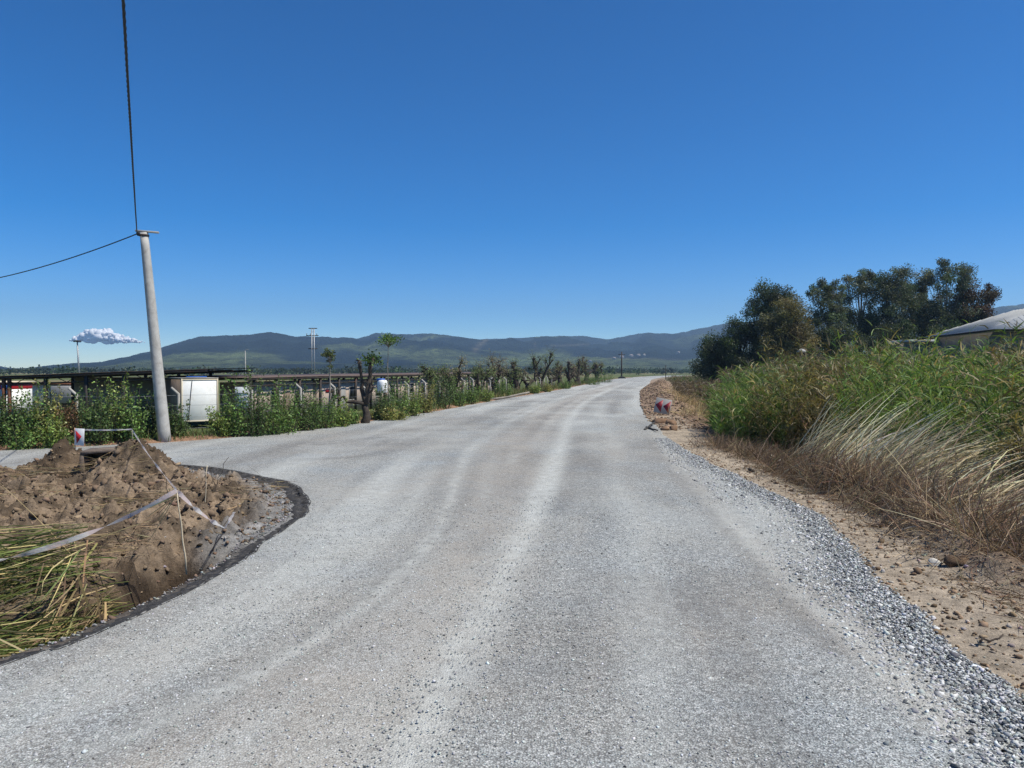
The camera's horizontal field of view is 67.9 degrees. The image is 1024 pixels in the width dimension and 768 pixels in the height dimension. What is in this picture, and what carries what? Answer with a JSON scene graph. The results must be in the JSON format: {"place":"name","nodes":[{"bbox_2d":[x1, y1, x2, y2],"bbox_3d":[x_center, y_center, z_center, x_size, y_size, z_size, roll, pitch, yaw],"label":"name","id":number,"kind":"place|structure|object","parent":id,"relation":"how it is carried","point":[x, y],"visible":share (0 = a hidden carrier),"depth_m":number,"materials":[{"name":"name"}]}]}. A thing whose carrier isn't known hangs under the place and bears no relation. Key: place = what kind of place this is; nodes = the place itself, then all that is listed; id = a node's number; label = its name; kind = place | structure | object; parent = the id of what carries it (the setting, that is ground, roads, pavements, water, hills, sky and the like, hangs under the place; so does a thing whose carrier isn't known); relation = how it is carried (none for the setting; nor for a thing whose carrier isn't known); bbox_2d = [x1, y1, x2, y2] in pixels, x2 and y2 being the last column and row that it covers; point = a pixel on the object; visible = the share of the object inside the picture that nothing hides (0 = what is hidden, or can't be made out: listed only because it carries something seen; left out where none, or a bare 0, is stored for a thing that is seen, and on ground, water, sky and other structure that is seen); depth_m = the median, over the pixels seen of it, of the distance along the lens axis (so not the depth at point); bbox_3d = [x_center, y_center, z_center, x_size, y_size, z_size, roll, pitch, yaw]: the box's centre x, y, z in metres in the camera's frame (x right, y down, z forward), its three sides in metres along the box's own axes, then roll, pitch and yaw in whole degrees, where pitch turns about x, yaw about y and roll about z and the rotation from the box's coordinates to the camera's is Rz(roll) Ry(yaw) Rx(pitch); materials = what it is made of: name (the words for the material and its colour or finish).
{"place":"outdoors","nodes":[
{"label":"outdoors","id":0,"kind":"place"},
{"bbox_2d":[29,382,70,411],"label":"building","id":1,"kind":"structure","parent":0,"point":[41,387],"depth_m":60.02,"materials":[{"name":"metal"}]},
{"bbox_2d":[69,328,144,344],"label":"cloud","id":2,"kind":"structure","parent":0,"point":[107,336],"depth_m":5560.39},
{"bbox_2d":[0,375,1023,767],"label":"road","id":3,"kind":"structure","parent":0,"point":[590,445],"depth_m":7.84,"materials":[{"name":"asphalt"}]},
{"bbox_2d":[0,464,310,664],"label":"asphalt edge","id":4,"kind":"object","parent":3,"relation":"attached to","point":[297,497],"visible":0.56,"depth_m":11.42,"materials":[{"name":"asphalt"}]},
{"bbox_2d":[0,372,1023,700],"bbox_3d":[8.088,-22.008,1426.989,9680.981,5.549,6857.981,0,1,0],"label":"ground","id":5,"kind":"structure","parent":0,"point":[944,598],"depth_m":10.95,"materials":[{"name":"soil"}]},
{"bbox_2d":[0,387,12,443],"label":"shrub","id":6,"kind":"object","parent":5,"relation":"on","point":[2,399],"visible":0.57,"depth_m":26.94,"materials":[{"name":"green plant"}]},
{"bbox_2d":[0,381,35,417],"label":"kiosk","id":7,"kind":"object","parent":5,"relation":"on","point":[26,387],"visible":0.33,"depth_m":53.01,"materials":[{"name":"white paint"}]},
{"bbox_2d":[0,392,35,444],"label":"shrub","id":8,"kind":"object","parent":5,"relation":"on","point":[5,422],"visible":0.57,"depth_m":26.73,"materials":[{"name":"green plant"}]},
{"bbox_2d":[1,418,44,449],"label":"shrub","id":9,"kind":"object","parent":5,"relation":"on","point":[27,442],"visible":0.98,"depth_m":26.28,"materials":[{"name":"green plant"}]},
{"bbox_2d":[4,379,55,440],"bbox_3d":[-17.237,0.991,27.319,1.630,2.346,1.526,0,1,-23],"label":"shrub","id":10,"kind":"object","parent":5,"relation":"on","point":[21,415],"visible":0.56,"depth_m":27.17,"materials":[{"name":"green plant"}]},
{"bbox_2d":[26,378,71,441],"bbox_3d":[-16.789,0.993,27.530,1.483,2.402,1.306,0,1,0],"label":"shrub","id":11,"kind":"object","parent":5,"relation":"on","point":[53,406],"visible":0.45,"depth_m":27.40,"materials":[{"name":"green plant"}]},
{"bbox_2d":[22,413,82,448],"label":"shrub","id":12,"kind":"object","parent":5,"relation":"on","point":[50,438],"visible":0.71,"depth_m":26.66,"materials":[{"name":"green plant"}]},
{"bbox_2d":[51,386,70,409],"bbox_3d":[-33.941,1.204,59.011,2.600,2.094,2.035,0,1,0],"label":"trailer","id":13,"kind":"object","parent":5,"relation":"on","point":[63,400],"visible":0.15,"depth_m":58.02,"materials":[{"name":"metal"}]},
{"bbox_2d":[48,397,85,437],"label":"shrub","id":14,"kind":"object","parent":5,"relation":"on","point":[74,418],"visible":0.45,"depth_m":27.76,"materials":[{"name":"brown plant"}]},
{"bbox_2d":[57,381,97,440],"bbox_3d":[-16.611,1.123,29.103,1.671,2.456,1.833,1,1,36],"label":"shrub","id":15,"kind":"object","parent":5,"relation":"on","point":[84,401],"visible":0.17,"depth_m":29.02,"materials":[{"name":"green plant"}]},
{"bbox_2d":[74,428,84,448],"bbox_3d":[-12.124,1.875,21.295,0.326,1.286,0.045,0,1,13],"label":"chevron sign","id":16,"kind":"object","parent":5,"relation":"on","point":[78,437],"visible":0.76,"depth_m":21.28,"materials":[{"name":"metal"}]},
{"bbox_2d":[73,386,122,445],"bbox_3d":[-15.201,1.183,27.919,1.461,2.183,1.481,1,1,30],"label":"shrub","id":17,"kind":"object","parent":5,"relation":"on","point":[95,416],"visible":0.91,"depth_m":27.77,"materials":[{"name":"green plant"}]},
{"bbox_2d":[92,369,135,439],"bbox_3d":[-15.175,0.797,28.786,1.765,2.814,1.844,0,1,0],"label":"shrub","id":18,"kind":"object","parent":5,"relation":"on","point":[116,410],"visible":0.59,"depth_m":28.72,"materials":[{"name":"green plant"}]},
{"bbox_2d":[0,368,252,425],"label":"open shed","id":19,"kind":"structure","parent":5,"relation":"on","point":[85,380],"depth_m":47.68,"materials":[{"name":"metal"}]},
{"bbox_2d":[113,383,154,442],"bbox_3d":[-14.123,1.090,28.564,1.404,2.320,1.373,0,1,0],"label":"shrub","id":20,"kind":"object","parent":5,"relation":"on","point":[133,421],"visible":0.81,"depth_m":28.35,"materials":[{"name":"green plant"}]},
{"bbox_2d":[135,386,156,437],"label":"shrub","id":21,"kind":"object","parent":5,"relation":"on","point":[152,419],"visible":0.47,"depth_m":29.37,"materials":[{"name":"green plant"}]},
{"bbox_2d":[0,438,293,660],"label":"dirt mound","id":22,"kind":"object","parent":5,"relation":"on","point":[131,569],"visible":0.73,"depth_m":12.75,"materials":[{"name":"soil"}]},
{"bbox_2d":[80,447,115,473],"bbox_3d":[-10.103,2.000,18.859,0.916,0.847,0.820,0,1,-14],"label":"concrete box","id":23,"kind":"object","parent":22,"relation":"on","point":[100,451],"visible":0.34,"depth_m":18.61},
{"bbox_2d":[0,437,289,658],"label":"soil clods","id":24,"kind":"object","parent":22,"relation":"on","point":[221,508],"visible":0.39,"depth_m":14.42,"materials":[{"name":"soil"}]},
{"bbox_2d":[0,437,294,657],"bbox_3d":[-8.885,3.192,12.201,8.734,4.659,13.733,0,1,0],"label":"cut reeds","id":25,"kind":"object","parent":22,"relation":"on","point":[10,575],"visible":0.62,"depth_m":9.66,"materials":[{"name":"plant"}]},
{"bbox_2d":[176,490,186,574],"bbox_3d":[-4.459,2.007,10.265,0.034,1.161,0.145,1,1,32],"label":"stake","id":26,"kind":"object","parent":22,"relation":"on","point":[182,536],"visible":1,"depth_m":10.27,"materials":[{"name":"wood"}]},
{"bbox_2d":[0,489,177,560],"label":"barrier tape","id":27,"kind":"object","parent":26,"relation":"attached to","point":[81,535],"visible":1,"depth_m":9.65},
{"bbox_2d":[177,490,234,528],"bbox_3d":[-4.312,1.778,11.448,0.555,0.756,2.485,0,1,-3],"label":"barrier tape","id":28,"kind":"object","parent":26,"relation":"attached to","point":[187,501],"visible":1,"depth_m":10.40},
{"bbox_2d":[135,230,170,441],"bbox_3d":[-13.708,-1.741,29.085,1.278,8.264,0.470,0,1,0],"label":"utility pole","id":29,"kind":"object","parent":5,"relation":"on","point":[162,415],"visible":0.95,"depth_m":28.93,"materials":[{"name":"concrete"}]},
{"bbox_2d":[0,234,136,277],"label":"overhead cable","id":30,"kind":"object","parent":29,"relation":"attached to","point":[69,258],"visible":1,"depth_m":31.99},
{"bbox_2d":[121,0,137,233],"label":"overhead cable","id":31,"kind":"object","parent":29,"relation":"attached to","point":[126,53],"visible":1,"depth_m":12.72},
{"bbox_2d":[168,399,192,436],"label":"shrub","id":32,"kind":"object","parent":5,"relation":"on","point":[179,422],"visible":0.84,"depth_m":29.99,"materials":[{"name":"green plant"}]},
{"bbox_2d":[164,376,217,421],"bbox_3d":[-18.769,0.831,44.436,2.050,2.595,3.726,-1,1,-38],"label":"container","id":33,"kind":"object","parent":5,"relation":"on","point":[201,395],"visible":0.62,"depth_m":43.08,"materials":[{"name":"metal"}]},
{"bbox_2d":[204,403,236,436],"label":"shrub","id":34,"kind":"object","parent":5,"relation":"on","point":[217,424],"visible":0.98,"depth_m":30.99,"materials":[{"name":"green plant"}]},
{"bbox_2d":[219,373,256,436],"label":"shrub","id":35,"kind":"object","parent":5,"relation":"on","point":[238,415],"visible":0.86,"depth_m":31.45,"materials":[{"name":"green plant"}]},
{"bbox_2d":[235,387,249,407],"bbox_3d":[-14.377,0.720,40.508,0.780,1.120,0.080,0,1,0],"label":"door panel","id":36,"kind":"structure","parent":5,"relation":"on","point":[240,390],"depth_m":40.48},
{"bbox_2d":[235,365,274,436],"bbox_3d":[-10.616,0.779,31.703,1.501,3.144,1.687,0,1,0],"label":"shrub","id":37,"kind":"object","parent":5,"relation":"on","point":[258,425],"visible":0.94,"depth_m":31.61,"materials":[{"name":"green plant"}]},
{"bbox_2d":[220,381,312,421],"bbox_3d":[-16.306,1.086,51.290,2.605,2.500,7.600,0,1,12],"label":"cabin","id":38,"kind":"object","parent":5,"relation":"on","point":[309,386],"visible":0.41,"depth_m":48.76,"materials":[{"name":"grey"}]},
{"bbox_2d":[248,375,293,434],"bbox_3d":[-10.247,0.947,32.489,2.035,2.784,1.677,0,1,0],"label":"shrub","id":39,"kind":"object","parent":5,"relation":"on","point":[274,429],"visible":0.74,"depth_m":32.37,"materials":[{"name":"green plant"}]},
{"bbox_2d":[9,375,554,427],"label":"post fence","id":40,"kind":"object","parent":5,"relation":"on","point":[178,393],"visible":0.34,"depth_m":38.21,"materials":[{"name":"concrete"}]},
{"bbox_2d":[266,377,307,432],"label":"shrub","id":41,"kind":"object","parent":5,"relation":"on","point":[290,418],"visible":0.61,"depth_m":33.27,"materials":[{"name":"green plant"}]},
{"bbox_2d":[0,378,591,447],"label":"verge grass","id":42,"kind":"structure","parent":5,"relation":"on","point":[496,394],"depth_m":53.82,"materials":[{"name":"green plant"}]},
{"bbox_2d":[290,381,325,430],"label":"shrub","id":43,"kind":"object","parent":5,"relation":"on","point":[306,417],"visible":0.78,"depth_m":34.55,"materials":[{"name":"green plant"}]},
{"bbox_2d":[306,328,317,379],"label":"power pylon","id":44,"kind":"object","parent":5,"relation":"on","point":[311,335],"visible":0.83,"depth_m":117.86,"materials":[{"name":"metal"}]},
{"bbox_2d":[305,385,340,428],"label":"shrub","id":45,"kind":"object","parent":5,"relation":"on","point":[327,419],"visible":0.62,"depth_m":35.98,"materials":[{"name":"green plant"}]},
{"bbox_2d":[321,348,335,407],"bbox_3d":[-9.371,0.073,39.001,0.827,3.880,1.057,0,1,0],"label":"young tree","id":46,"kind":"object","parent":5,"relation":"on","point":[327,353],"visible":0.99,"depth_m":38.95,"materials":[{"name":"green plant"}]},
{"bbox_2d":[296,380,361,412],"bbox_3d":[-14.442,0.942,59.889,2.605,2.500,7.800,0,1,12],"label":"cabin","id":47,"kind":"object","parent":5,"relation":"on","point":[348,392],"visible":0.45,"depth_m":59.38,"materials":[{"name":"grey"}]},
{"bbox_2d":[164,372,511,420],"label":"open shed","id":48,"kind":"structure","parent":5,"relation":"on","point":[320,377],"depth_m":58.02,"materials":[{"name":"metal"}]},
{"bbox_2d":[330,396,356,426],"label":"shrub","id":49,"kind":"object","parent":5,"relation":"on","point":[343,415],"visible":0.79,"depth_m":36.96,"materials":[{"name":"green plant"}]},
{"bbox_2d":[0,363,697,375],"bbox_3d":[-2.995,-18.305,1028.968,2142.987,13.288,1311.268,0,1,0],"label":"wood","id":50,"kind":"object","parent":5,"relation":"on","point":[267,370],"visible":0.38,"depth_m":602.35,"materials":[{"name":"green plant"}]},
{"bbox_2d":[331,349,387,422],"bbox_3d":[-7.883,0.223,39.434,2.814,4.168,1.466,0,1,0],"label":"pruned tree","id":51,"kind":"object","parent":5,"relation":"on","point":[367,393],"visible":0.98,"depth_m":39.29,"materials":[{"name":"brown plant"}]},
{"bbox_2d":[340,379,400,408],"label":"fence","id":52,"kind":"object","parent":5,"relation":"on","point":[374,396],"visible":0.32,"depth_m":66.97,"materials":[{"name":"grey"}]},
{"bbox_2d":[370,380,397,419],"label":"shrub","id":53,"kind":"object","parent":5,"relation":"on","point":[382,404],"visible":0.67,"depth_m":41.92,"materials":[{"name":"green plant"}]},
{"bbox_2d":[375,333,405,394],"bbox_3d":[-7.490,-0.630,46.964,1.973,5.156,1.880,0,1,0],"label":"young tree","id":54,"kind":"object","parent":5,"relation":"on","point":[390,341],"visible":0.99,"depth_m":46.88,"materials":[{"name":"green plant"}]},
{"bbox_2d":[369,401,413,420],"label":"shrub","id":55,"kind":"object","parent":5,"relation":"on","point":[389,416],"visible":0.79,"depth_m":41.80,"materials":[{"name":"green plant"}]},
{"bbox_2d":[378,376,410,418],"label":"shrub","id":56,"kind":"object","parent":5,"relation":"on","point":[401,403],"visible":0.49,"depth_m":43.45,"materials":[{"name":"green plant"}]},
{"bbox_2d":[386,378,427,400],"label":"fence","id":57,"kind":"object","parent":5,"relation":"on","point":[412,383],"visible":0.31,"depth_m":75.55,"materials":[{"name":"white metal"}]},
{"bbox_2d":[400,378,428,415],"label":"shrub","id":58,"kind":"object","parent":5,"relation":"on","point":[414,405],"visible":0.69,"depth_m":45.62,"materials":[{"name":"green plant"}]},
{"bbox_2d":[415,375,437,412],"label":"shrub","id":59,"kind":"object","parent":5,"relation":"on","point":[429,404],"visible":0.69,"depth_m":49.11,"materials":[{"name":"green plant"}]},
{"bbox_2d":[416,362,452,402],"bbox_3d":[-5.990,0.063,60.408,3.358,3.776,3.129,0,1,0],"label":"pruned tree","id":60,"kind":"object","parent":5,"relation":"on","point":[426,371],"visible":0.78,"depth_m":60.15,"materials":[{"name":"green plant"}]},
{"bbox_2d":[427,365,457,408],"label":"shrub","id":61,"kind":"object","parent":5,"relation":"on","point":[437,399],"visible":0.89,"depth_m":54.39,"materials":[{"name":"green plant"}]},
{"bbox_2d":[432,351,468,397],"bbox_3d":[-4.796,-0.405,60.275,3.276,4.413,1.979,1,1,39],"label":"pruned tree","id":62,"kind":"object","parent":5,"relation":"on","point":[459,375],"visible":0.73,"depth_m":59.77,"materials":[{"name":"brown plant"}]},
{"bbox_2d":[446,375,468,406],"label":"shrub","id":63,"kind":"object","parent":5,"relation":"on","point":[461,397],"visible":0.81,"depth_m":58.24,"materials":[{"name":"green plant"}]},
{"bbox_2d":[460,381,481,403],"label":"shrub","id":64,"kind":"object","parent":5,"relation":"on","point":[472,398],"visible":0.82,"depth_m":62.35,"materials":[{"name":"green plant"}]},
{"bbox_2d":[467,359,498,395],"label":"pruned tree","id":65,"kind":"object","parent":5,"relation":"on","point":[475,374],"visible":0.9,"depth_m":72.01,"materials":[{"name":"green plant"}]},
{"bbox_2d":[475,383,494,401],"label":"shrub","id":66,"kind":"object","parent":5,"relation":"on","point":[489,395],"visible":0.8,"depth_m":67.27,"materials":[{"name":"green plant"}]},
{"bbox_2d":[471,349,510,393],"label":"pruned tree","id":67,"kind":"object","parent":5,"relation":"on","point":[498,372],"visible":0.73,"depth_m":80.84,"materials":[{"name":"green plant"}]},
{"bbox_2d":[494,376,513,395],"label":"shrub","id":68,"kind":"object","parent":5,"relation":"on","point":[498,386],"visible":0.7,"depth_m":77.42,"materials":[{"name":"green plant"}]},
{"bbox_2d":[0,438,1023,767],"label":"gravel","id":69,"kind":"structure","parent":5,"relation":"on","point":[944,650],"depth_m":7.45,"materials":[{"name":"gravel"}]},
{"bbox_2d":[503,356,524,389],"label":"pruned tree","id":70,"kind":"object","parent":5,"relation":"on","point":[514,375],"visible":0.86,"depth_m":89.39,"materials":[{"name":"green plant"}]},
{"bbox_2d":[515,365,541,390],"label":"pruned tree","id":71,"kind":"object","parent":5,"relation":"on","point":[530,380],"visible":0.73,"depth_m":93.31,"materials":[{"name":"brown plant"}]},
{"bbox_2d":[524,345,556,386],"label":"pruned tree","id":72,"kind":"object","parent":5,"relation":"on","point":[535,365],"visible":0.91,"depth_m":108.77,"materials":[{"name":"brown plant"}]},
{"bbox_2d":[543,362,562,385],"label":"pruned tree","id":73,"kind":"object","parent":5,"relation":"on","point":[558,372],"visible":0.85,"depth_m":119.15,"materials":[{"name":"brown plant"}]},
{"bbox_2d":[561,359,580,385],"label":"pruned tree","id":74,"kind":"object","parent":5,"relation":"on","point":[568,375],"visible":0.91,"depth_m":134.60,"materials":[{"name":"green plant"}]},
{"bbox_2d":[567,356,589,384],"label":"pruned tree","id":75,"kind":"object","parent":5,"relation":"on","point":[578,365],"visible":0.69,"depth_m":146.10,"materials":[{"name":"brown plant"}]},
{"bbox_2d":[577,355,604,381],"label":"pruned tree","id":76,"kind":"object","parent":5,"relation":"on","point":[590,372],"visible":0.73,"depth_m":165.44,"materials":[{"name":"brown plant"}]},
{"bbox_2d":[653,397,671,414],"bbox_3d":[9.248,1.462,46.716,0.980,1.150,0.084,12,-8,21],"label":"chevron sign","id":77,"kind":"object","parent":5,"relation":"on","point":[662,406],"visible":0.85,"depth_m":46.70,"materials":[{"name":"white paint"}]},
{"bbox_2d":[639,379,718,429],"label":"bank rubble","id":78,"kind":"object","parent":5,"relation":"on","point":[655,395],"visible":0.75,"depth_m":53.53,"materials":[{"name":"soil"}]},
{"bbox_2d":[688,328,740,382],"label":"broadleaf tree","id":79,"kind":"object","parent":5,"relation":"on","point":[708,361],"visible":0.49,"depth_m":116.77,"materials":[{"name":"green plant"}]},
{"bbox_2d":[713,314,764,373],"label":"broadleaf tree","id":80,"kind":"object","parent":5,"relation":"on","point":[731,359],"visible":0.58,"depth_m":114.91,"materials":[{"name":"green plant"}]},
{"bbox_2d":[736,277,806,367],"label":"broadleaf tree","id":81,"kind":"object","parent":5,"relation":"on","point":[757,306],"visible":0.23,"depth_m":114.88,"materials":[{"name":"green plant"}]},
{"bbox_2d":[750,295,821,369],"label":"broadleaf tree","id":82,"kind":"object","parent":5,"relation":"on","point":[784,324],"visible":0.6,"depth_m":102.38,"materials":[{"name":"green plant"}]},
{"bbox_2d":[804,277,854,361],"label":"eucalyptus tree","id":83,"kind":"object","parent":5,"relation":"on","point":[829,299],"visible":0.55,"depth_m":118.51,"materials":[{"name":"green plant"}]},
{"bbox_2d":[652,386,1023,606],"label":"dry brush","id":84,"kind":"object","parent":5,"relation":"on","point":[803,468],"visible":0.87,"depth_m":14.00,"materials":[{"name":"plant"}]},
{"bbox_2d":[811,322,864,361],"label":"broadleaf tree","id":85,"kind":"object","parent":5,"relation":"on","point":[831,336],"visible":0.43,"depth_m":107.24,"materials":[{"name":"green plant"}]},
{"bbox_2d":[666,342,1022,406],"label":"field growth","id":86,"kind":"object","parent":5,"relation":"on","point":[694,386],"visible":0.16,"depth_m":62.99,"materials":[{"name":"green plant"}]},
{"bbox_2d":[680,443,1023,688],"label":"dirt crumbs","id":87,"kind":"object","parent":5,"relation":"on","point":[952,591],"visible":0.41,"depth_m":10.02,"materials":[{"name":"soil"}]},
{"bbox_2d":[837,268,878,357],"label":"eucalyptus tree","id":88,"kind":"object","parent":5,"relation":"on","point":[864,275],"visible":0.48,"depth_m":122.53,"materials":[{"name":"green plant"}]},
{"bbox_2d":[700,319,1023,488],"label":"reed bed","id":89,"kind":"object","parent":5,"relation":"on","point":[797,408],"visible":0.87,"depth_m":24.38,"materials":[{"name":"green plant"}]},
{"bbox_2d":[741,436,1023,541],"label":"green sprigs","id":90,"kind":"object","parent":5,"relation":"on","point":[980,485],"visible":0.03,"depth_m":14.73,"materials":[{"name":"green plant"}]},
{"bbox_2d":[741,464,1023,637],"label":"straw litter","id":91,"kind":"object","parent":5,"relation":"on","point":[1002,596],"visible":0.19,"depth_m":10.14,"materials":[{"name":"plant"}]},
{"bbox_2d":[854,263,924,351],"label":"eucalyptus tree","id":92,"kind":"object","parent":5,"relation":"on","point":[887,288],"visible":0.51,"depth_m":118.05,"materials":[{"name":"green plant"}]},
{"bbox_2d":[856,319,924,355],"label":"broadleaf tree","id":93,"kind":"object","parent":5,"relation":"on","point":[905,329],"visible":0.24,"depth_m":110.98,"materials":[{"name":"green plant"}]},
{"bbox_2d":[789,382,1023,527],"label":"dry reeds","id":94,"kind":"object","parent":5,"relation":"on","point":[959,454],"visible":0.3,"depth_m":17.32,"materials":[{"name":"plant"}]},
{"bbox_2d":[888,340,934,357],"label":"outbuilding","id":95,"kind":"structure","parent":5,"relation":"on","point":[913,343],"depth_m":61.96,"materials":[{"name":"metal"}]},
{"bbox_2d":[898,277,932,339],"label":"eucalyptus tree","id":96,"kind":"object","parent":5,"relation":"on","point":[921,290],"visible":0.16,"depth_m":124.82,"materials":[{"name":"green plant"}]},
{"bbox_2d":[922,319,962,345],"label":"broadleaf tree","id":97,"kind":"object","parent":5,"relation":"on","point":[934,329],"visible":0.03,"depth_m":110.78,"materials":[{"name":"green plant"}]},
{"bbox_2d":[911,257,984,344],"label":"eucalyptus tree","id":98,"kind":"object","parent":5,"relation":"on","point":[939,312],"visible":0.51,"depth_m":117.85,"materials":[{"name":"green plant"}]},
{"bbox_2d":[944,554,970,566],"bbox_3d":[6.288,2.498,10.705,0.349,0.180,0.365,1,1,32],"label":"rock","id":99,"kind":"object","parent":5,"relation":"on","point":[962,561],"visible":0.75,"depth_m":10.62,"materials":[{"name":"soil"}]},
{"bbox_2d":[924,309,1023,364],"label":"house","id":100,"kind":"structure","parent":5,"relation":"on","point":[954,336],"depth_m":53.77,"materials":[{"name":"metal"}]},
{"bbox_2d":[947,280,1002,324],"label":"eucalyptus tree","id":101,"kind":"object","parent":5,"relation":"on","point":[989,295],"visible":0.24,"depth_m":116.29,"materials":[{"name":"green plant"}]},
{"bbox_2d":[0,304,1023,371],"bbox_3d":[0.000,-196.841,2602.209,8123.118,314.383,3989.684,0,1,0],"label":"hills","id":102,"kind":"structure","parent":0,"point":[270,350],"depth_m":2364.50,"materials":[{"name":"plant"}]},
{"bbox_2d":[0,0,1023,367],"label":"sky","id":103,"kind":"structure","parent":0,"point":[473,169],"materials":[{"name":"blue"}]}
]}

